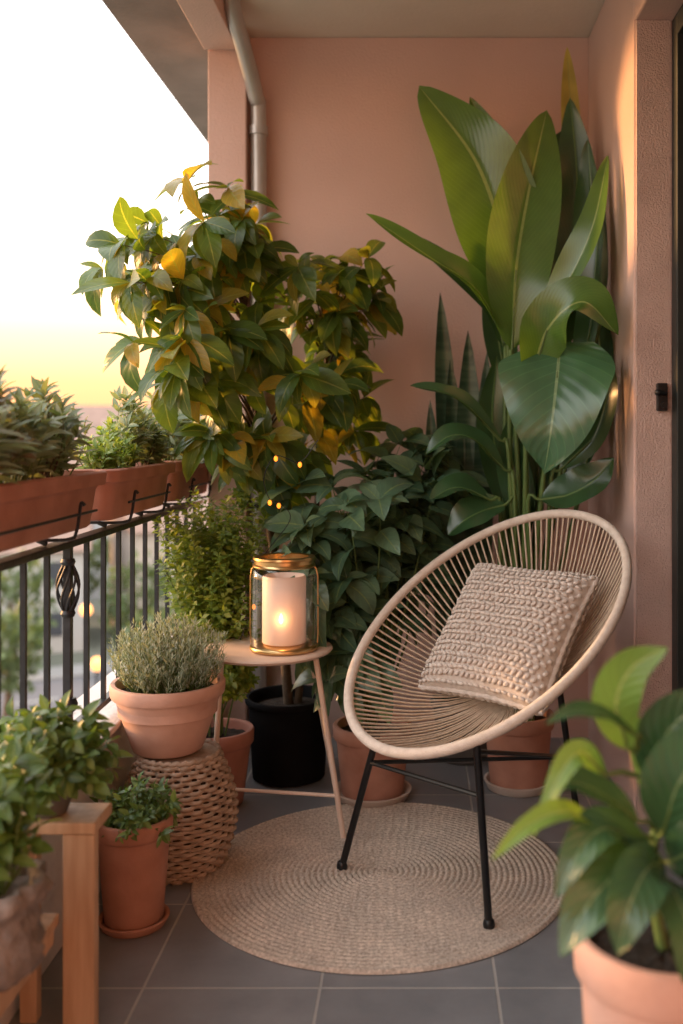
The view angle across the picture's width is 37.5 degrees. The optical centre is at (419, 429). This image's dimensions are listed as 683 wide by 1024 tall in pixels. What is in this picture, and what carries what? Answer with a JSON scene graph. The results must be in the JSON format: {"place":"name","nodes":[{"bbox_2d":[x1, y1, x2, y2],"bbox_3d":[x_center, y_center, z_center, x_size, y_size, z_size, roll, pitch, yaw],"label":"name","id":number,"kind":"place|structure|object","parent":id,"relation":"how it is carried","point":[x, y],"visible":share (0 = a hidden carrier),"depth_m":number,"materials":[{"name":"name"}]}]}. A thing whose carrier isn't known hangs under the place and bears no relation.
{"place":"outdoors","nodes":[
{"label":"outdoors","id":0,"kind":"place"},
{"bbox_2d":[0,524,92,654],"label":"house","id":1,"kind":"structure","parent":0,"point":[78,627],"depth_m":59.23,"materials":[{"name":"tile"}]},
{"bbox_2d":[51,612,62,636],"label":"window","id":2,"kind":"structure","parent":1,"relation":"in","point":[57,630],"depth_m":59.16,"materials":[{"name":"grey glass"}]},
{"bbox_2d":[51,562,62,585],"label":"window","id":3,"kind":"structure","parent":1,"relation":"in","point":[55,566],"depth_m":59.12,"materials":[{"name":"grey glass"}]},
{"bbox_2d":[1,674,107,723],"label":"road","id":4,"kind":"structure","parent":0,"point":[57,688],"depth_m":50.21,"materials":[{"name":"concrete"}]},
{"bbox_2d":[1,605,52,716],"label":"street tree","id":5,"kind":"object","parent":4,"relation":"on","point":[10,630],"visible":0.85,"depth_m":45.66,"materials":[{"name":"green plant"}]},
{"bbox_2d":[80,605,91,615],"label":"street lamp","id":6,"kind":"object","parent":4,"relation":"on","point":[82,610],"visible":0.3,"depth_m":49.81,"materials":[{"name":"yellow metal"}]},
{"bbox_2d":[121,607,179,657],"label":"street tree","id":7,"kind":"object","parent":4,"relation":"on","point":[137,616],"visible":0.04,"depth_m":47.84,"materials":[{"name":"green plant"}]},
{"bbox_2d":[1,661,114,683],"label":"pavement","id":8,"kind":"structure","parent":0,"point":[57,671],"depth_m":53.86,"materials":[{"name":"grey concrete"}]},
{"bbox_2d":[18,599,124,668],"bbox_3d":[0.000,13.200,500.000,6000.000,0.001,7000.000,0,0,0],"label":"ground","id":9,"kind":"structure","parent":0,"point":[95,639],"depth_m":61.25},
{"bbox_2d":[1,547,58,660],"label":"street tree","id":10,"kind":"object","parent":9,"relation":"on","point":[34,586],"visible":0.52,"depth_m":53.92,"materials":[{"name":"green plant"}]},
{"bbox_2d":[68,450,109,598],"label":"house","id":11,"kind":"structure","parent":9,"relation":"on","point":[96,594],"depth_m":78.19,"materials":[{"name":"tile"}]},
{"bbox_2d":[90,540,109,594],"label":"street tree","id":12,"kind":"object","parent":9,"relation":"on","point":[94,562],"visible":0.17,"depth_m":69.95,"materials":[{"name":"green plant"}]},
{"bbox_2d":[96,535,109,568],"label":"street tree","id":13,"kind":"object","parent":9,"relation":"on","point":[107,545],"visible":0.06,"depth_m":71.86,"materials":[{"name":"green plant"}]},
{"bbox_2d":[99,549,174,649],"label":"street tree","id":14,"kind":"object","parent":9,"relation":"on","point":[111,609],"visible":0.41,"depth_m":54.45,"materials":[{"name":"green plant"}]},
{"bbox_2d":[74,421,106,442],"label":"house","id":15,"kind":"structure","parent":0,"point":[92,431],"depth_m":129.05,"materials":[{"name":"tile"}]},
{"bbox_2d":[0,0,207,418],"label":"sky","id":16,"kind":"structure","parent":0,"point":[87,123],"materials":[{"name":"white"}]},
{"bbox_2d":[66,402,153,424],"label":"house","id":17,"kind":"structure","parent":0,"point":[97,414],"depth_m":166.34,"materials":[{"name":"tile"}]},
{"bbox_2d":[102,0,207,142],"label":"soffit","id":18,"kind":"structure","parent":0,"point":[162,36],"depth_m":4.00,"materials":[{"name":"paint"}]},
{"bbox_2d":[108,490,207,632],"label":"house","id":19,"kind":"structure","parent":0,"point":[125,546],"depth_m":62.27,"materials":[{"name":"tile"}]},
{"bbox_2d":[159,558,170,577],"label":"window","id":20,"kind":"structure","parent":19,"relation":"in","point":[162,558],"depth_m":61.03,"materials":[{"name":"grey glass"}]},
{"bbox_2d":[9,738,682,1023],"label":"floor","id":21,"kind":"structure","parent":0,"point":[183,964],"depth_m":2.18,"materials":[{"name":"grey tile"}]},
{"bbox_2d":[0,803,111,1023],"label":"plant stand","id":22,"kind":"object","parent":21,"relation":"on","point":[78,826],"visible":0.74,"depth_m":1.95,"materials":[{"name":"brown wood"}]},
{"bbox_2d":[0,738,62,991],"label":"burlap planter","id":23,"kind":"object","parent":22,"relation":"on","point":[27,883],"visible":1,"depth_m":1.71,"materials":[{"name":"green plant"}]},
{"bbox_2d":[0,690,132,818],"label":"potted leafy herb","id":24,"kind":"object","parent":22,"relation":"on","point":[76,757],"visible":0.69,"depth_m":1.96,"materials":[{"name":"plant"}]},
{"bbox_2d":[0,634,172,1023],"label":"parapet","id":25,"kind":"structure","parent":21,"relation":"on","point":[52,902],"depth_m":2.32,"materials":[{"name":"concrete"}]},
{"bbox_2d":[0,499,202,730],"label":"balcony railing","id":26,"kind":"object","parent":25,"relation":"on","point":[67,597],"visible":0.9,"depth_m":2.45,"materials":[{"name":"black metal"}]},
{"bbox_2d":[0,470,106,551],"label":"window box","id":27,"kind":"object","parent":26,"relation":"on","point":[41,511],"visible":0.92,"depth_m":2.15,"materials":[{"name":"ceramic"}]},
{"bbox_2d":[0,387,41,484],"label":"box plant","id":28,"kind":"object","parent":27,"relation":"in","point":[11,446],"visible":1,"depth_m":1.91,"materials":[{"name":"green plant"}]},
{"bbox_2d":[0,366,44,475],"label":"box plant","id":29,"kind":"object","parent":27,"relation":"in","point":[24,453],"visible":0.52,"depth_m":2.00,"materials":[{"name":"green leaf"},{"name":"bark"}]},
{"bbox_2d":[0,370,72,483],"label":"box plant","id":30,"kind":"object","parent":27,"relation":"in","point":[43,430],"visible":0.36,"depth_m":2.13,"materials":[{"name":"green plant"}]},
{"bbox_2d":[13,376,92,479],"bbox_3d":[-0.877,0.004,2.290,0.241,0.257,0.197,0,0,0],"label":"box plant","id":31,"kind":"object","parent":27,"relation":"in","point":[42,388],"visible":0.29,"depth_m":2.28,"materials":[{"name":"green plant"}]},
{"bbox_2d":[37,393,103,476],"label":"box plant","id":32,"kind":"object","parent":27,"relation":"in","point":[59,470],"visible":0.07,"depth_m":2.43,"materials":[{"name":"green plant"}]},
{"bbox_2d":[63,461,175,527],"bbox_3d":[-0.877,0.185,2.920,0.216,0.166,0.648,0,0,0],"label":"window box","id":33,"kind":"object","parent":26,"relation":"on","point":[135,489],"visible":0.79,"depth_m":2.76,"materials":[{"name":"ceramic"}]},
{"bbox_2d":[72,432,132,468],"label":"box plant","id":34,"kind":"object","parent":33,"relation":"on","point":[104,456],"visible":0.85,"depth_m":2.69,"materials":[{"name":"green plant"}]},
{"bbox_2d":[85,415,142,468],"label":"box plant","id":35,"kind":"object","parent":33,"relation":"in","point":[134,449],"visible":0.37,"depth_m":2.86,"materials":[{"name":"green plant"}]},
{"bbox_2d":[95,385,155,467],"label":"box plant","id":36,"kind":"object","parent":33,"relation":"in","point":[134,421],"visible":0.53,"depth_m":2.99,"materials":[{"name":"green plant"}]},
{"bbox_2d":[136,418,171,465],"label":"box plant","id":37,"kind":"object","parent":33,"relation":"in","point":[154,455],"visible":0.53,"depth_m":3.13,"materials":[{"name":"green plant"}]},
{"bbox_2d":[161,459,211,507],"bbox_3d":[-0.877,0.185,3.598,0.216,0.166,0.583,0,0,0],"label":"window box","id":38,"kind":"object","parent":26,"relation":"on","point":[180,487],"visible":0.43,"depth_m":3.43,"materials":[{"name":"ceramic"}]},
{"bbox_2d":[136,391,191,460],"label":"box plant","id":39,"kind":"object","parent":38,"relation":"in","point":[174,440],"visible":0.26,"depth_m":3.37,"materials":[{"name":"green plant"}]},
{"bbox_2d":[172,416,200,460],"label":"box plant","id":40,"kind":"object","parent":38,"relation":"in","point":[183,450],"visible":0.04,"depth_m":3.57,"materials":[{"name":"green plant"}]},
{"bbox_2d":[98,904,169,938],"bbox_3d":[-0.695,1.189,2.430,0.170,0.022,0.170,0,0,0],"label":"saucer","id":41,"kind":"object","parent":21,"relation":"on","point":[110,932],"visible":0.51,"depth_m":2.37,"materials":[{"name":"ceramic"}]},
{"bbox_2d":[89,771,183,930],"bbox_3d":[-0.693,1.008,2.443,0.240,0.359,0.259,0,0,0],"label":"potted herb","id":42,"kind":"object","parent":41,"relation":"on","point":[133,839],"visible":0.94,"depth_m":2.37,"materials":[{"name":"ceramic"}]},
{"bbox_2d":[122,739,238,884],"bbox_3d":[-0.660,1.038,2.745,0.320,0.327,0.321,0,0,0],"label":"wicker stool","id":43,"kind":"object","parent":21,"relation":"on","point":[203,785],"visible":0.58,"depth_m":2.64,"materials":[{"name":"brown wicker"}]},
{"bbox_2d":[107,610,227,758],"bbox_3d":[-0.688,0.682,2.736,0.337,0.383,0.335,0,0,0],"label":"potted lavender","id":44,"kind":"object","parent":43,"relation":"on","point":[163,698],"visible":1,"depth_m":2.65,"materials":[{"name":"ceramic"}]},
{"bbox_2d":[150,486,271,805],"bbox_3d":[-0.671,0.689,3.161,0.415,1.023,0.367,0,0,0],"label":"feathery bush","id":45,"kind":"object","parent":21,"relation":"on","point":[213,565],"visible":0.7,"depth_m":3.13,"materials":[{"name":"green plant"}]},
{"bbox_2d":[208,31,249,721],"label":"corner column","id":46,"kind":"structure","parent":21,"relation":"on","point":[228,127],"depth_m":3.79,"materials":[{"name":"pink paint"}]},
{"bbox_2d":[71,160,403,786],"bbox_3d":[-0.562,0.167,3.282,1.225,2.067,0.762,0,0,-38],"label":"tall shrub","id":47,"kind":"object","parent":21,"relation":"on","point":[212,360],"visible":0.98,"depth_m":3.18,"materials":[{"name":"green plant"}]},
{"bbox_2d":[204,635,345,837],"bbox_3d":[-0.416,0.922,2.971,0.453,0.560,0.382,0,0,-17],"label":"side table","id":48,"kind":"object","parent":21,"relation":"on","point":[238,652],"visible":0.48,"depth_m":2.92,"materials":[{"name":"brown wood"}]},
{"bbox_2d":[250,552,318,655],"bbox_3d":[-0.398,0.504,2.930,0.202,0.273,0.200,0,0,0],"label":"lantern","id":49,"kind":"object","parent":48,"relation":"on","point":[291,561],"visible":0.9,"depth_m":2.87,"materials":[{"name":"gold metal"}]},
{"bbox_2d":[262,572,305,646],"bbox_3d":[-0.398,0.523,2.926,0.128,0.196,0.135,0,0,0],"label":"candle","id":50,"kind":"object","parent":49,"relation":"in","point":[283,608],"visible":1,"depth_m":2.88,"materials":[{"name":"beige wax"}]},
{"bbox_2d":[338,780,411,807],"bbox_3d":[-0.155,1.184,3.270,0.256,0.032,0.256,0,0,0],"label":"saucer","id":51,"kind":"object","parent":21,"relation":"on","point":[407,788],"visible":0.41,"depth_m":3.17,"materials":[{"name":"beige ceramic"}]},
{"bbox_2d":[246,424,488,800],"bbox_3d":[-0.171,0.584,3.297,0.504,1.208,0.884,0,0,42],"label":"broadleaf plant","id":52,"kind":"object","parent":51,"relation":"on","point":[379,545],"visible":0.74,"depth_m":3.17,"materials":[{"name":"green plant"}]},
{"bbox_2d":[240,440,317,639],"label":"string lights","id":53,"kind":"object","parent":52,"relation":"hanging from","point":[279,505],"visible":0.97,"depth_m":3.04,"materials":[{"name":"yellow metal"}]},
{"bbox_2d":[191,802,564,974],"bbox_3d":[-0.105,1.193,2.700,1.002,0.011,1.002,0,0,0],"label":"round rug","id":54,"kind":"object","parent":21,"relation":"on","point":[402,893],"visible":0.93,"depth_m":2.58,"materials":[{"name":"fabric"}]},
{"bbox_2d":[336,509,631,929],"bbox_3d":[0.180,0.722,2.751,0.814,0.956,0.810,0,0,0],"label":"lounge chair","id":55,"kind":"object","parent":54,"relation":"on","point":[486,714],"visible":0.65,"depth_m":2.74,"materials":[{"name":"beige wicker"}]},
{"bbox_2d":[418,563,598,715],"bbox_3d":[0.247,0.571,2.808,0.424,0.348,0.328,0,0,40],"label":"cushion","id":56,"kind":"object","parent":55,"relation":"on","point":[508,637],"visible":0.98,"depth_m":2.73,"materials":[{"name":"beige fabric"}]},
{"bbox_2d":[424,293,492,764],"bbox_3d":[0.155,0.347,3.660,0.234,1.706,0.234,0,0,-42],"label":"snake plant","id":57,"kind":"object","parent":21,"relation":"on","point":[466,452],"visible":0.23,"depth_m":3.66,"materials":[{"name":"green plant"}]},
{"bbox_2d":[484,772,547,797],"bbox_3d":[0.330,1.184,3.360,0.230,0.032,0.230,0,0,0],"label":"saucer","id":58,"kind":"object","parent":21,"relation":"on","point":[519,793],"visible":0.34,"depth_m":3.26,"materials":[{"name":"beige ceramic"}]},
{"bbox_2d":[366,48,618,788],"bbox_3d":[0.240,-0.115,3.368,0.832,2.605,0.700,0,0,0],"label":"giant leaf plant","id":59,"kind":"object","parent":58,"relation":"on","point":[528,217],"visible":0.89,"depth_m":3.32,"materials":[{"name":"plant"}]},
{"bbox_2d":[492,646,682,1023],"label":"foreground plant","id":60,"kind":"object","parent":21,"relation":"on","point":[621,923],"visible":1,"depth_m":1.38,"materials":[{"name":"green plant"}]},
{"bbox_2d":[250,38,588,737],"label":"back wall","id":61,"kind":"structure","parent":0,"point":[348,144],"depth_m":3.90,"materials":[{"name":"pink paint"}]},
{"bbox_2d":[223,0,267,690],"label":"drainpipe","id":62,"kind":"object","parent":61,"relation":"attached to","point":[258,130],"visible":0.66,"depth_m":3.81,"materials":[{"name":"metal"}]},
{"bbox_2d":[240,0,604,37],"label":"ceiling","id":63,"kind":"structure","parent":0,"point":[420,18],"depth_m":3.72,"materials":[{"name":"beige paint"}]},
{"bbox_2d":[177,0,234,49],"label":"ceiling beam","id":64,"kind":"structure","parent":63,"relation":"attached to","point":[207,20],"depth_m":3.53,"materials":[{"name":"pink paint"}]},
{"bbox_2d":[588,0,682,810],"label":"wall","id":65,"kind":"structure","parent":0,"point":[612,86],"depth_m":3.27,"materials":[{"name":"pink paint"}]},
{"bbox_2d":[636,20,670,823],"bbox_3d":[0.712,-0.024,3.053,0.104,2.448,0.016,0,0,0],"label":"door jamb","id":66,"kind":"object","parent":65,"relation":"attached to","point":[653,326],"depth_m":3.04,"materials":[{"name":"brown paint"}]},
{"bbox_2d":[654,383,667,410],"bbox_3d":[0.728,-0.100,3.012,0.038,0.084,0.073,0,0,18],"label":"door latch","id":67,"kind":"object","parent":66,"relation":"attached to","point":[661,392],"depth_m":3.03,"materials":[{"name":"black metal"}]},
{"bbox_2d":[672,4,682,691],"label":"balcony door","id":68,"kind":"structure","parent":65,"relation":"attached to","point":[677,352],"depth_m":2.98,"materials":[{"name":"paint"}]},
{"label":"pavement","id":69,"kind":"structure","parent":0,"visible":0},
{"bbox_2d":[90,657,100,683],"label":"street lamp","id":70,"kind":"object","parent":69,"relation":"on","point":[95,663],"visible":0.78,"depth_m":43.81,"materials":[{"name":"yellow metal"}]}
]}

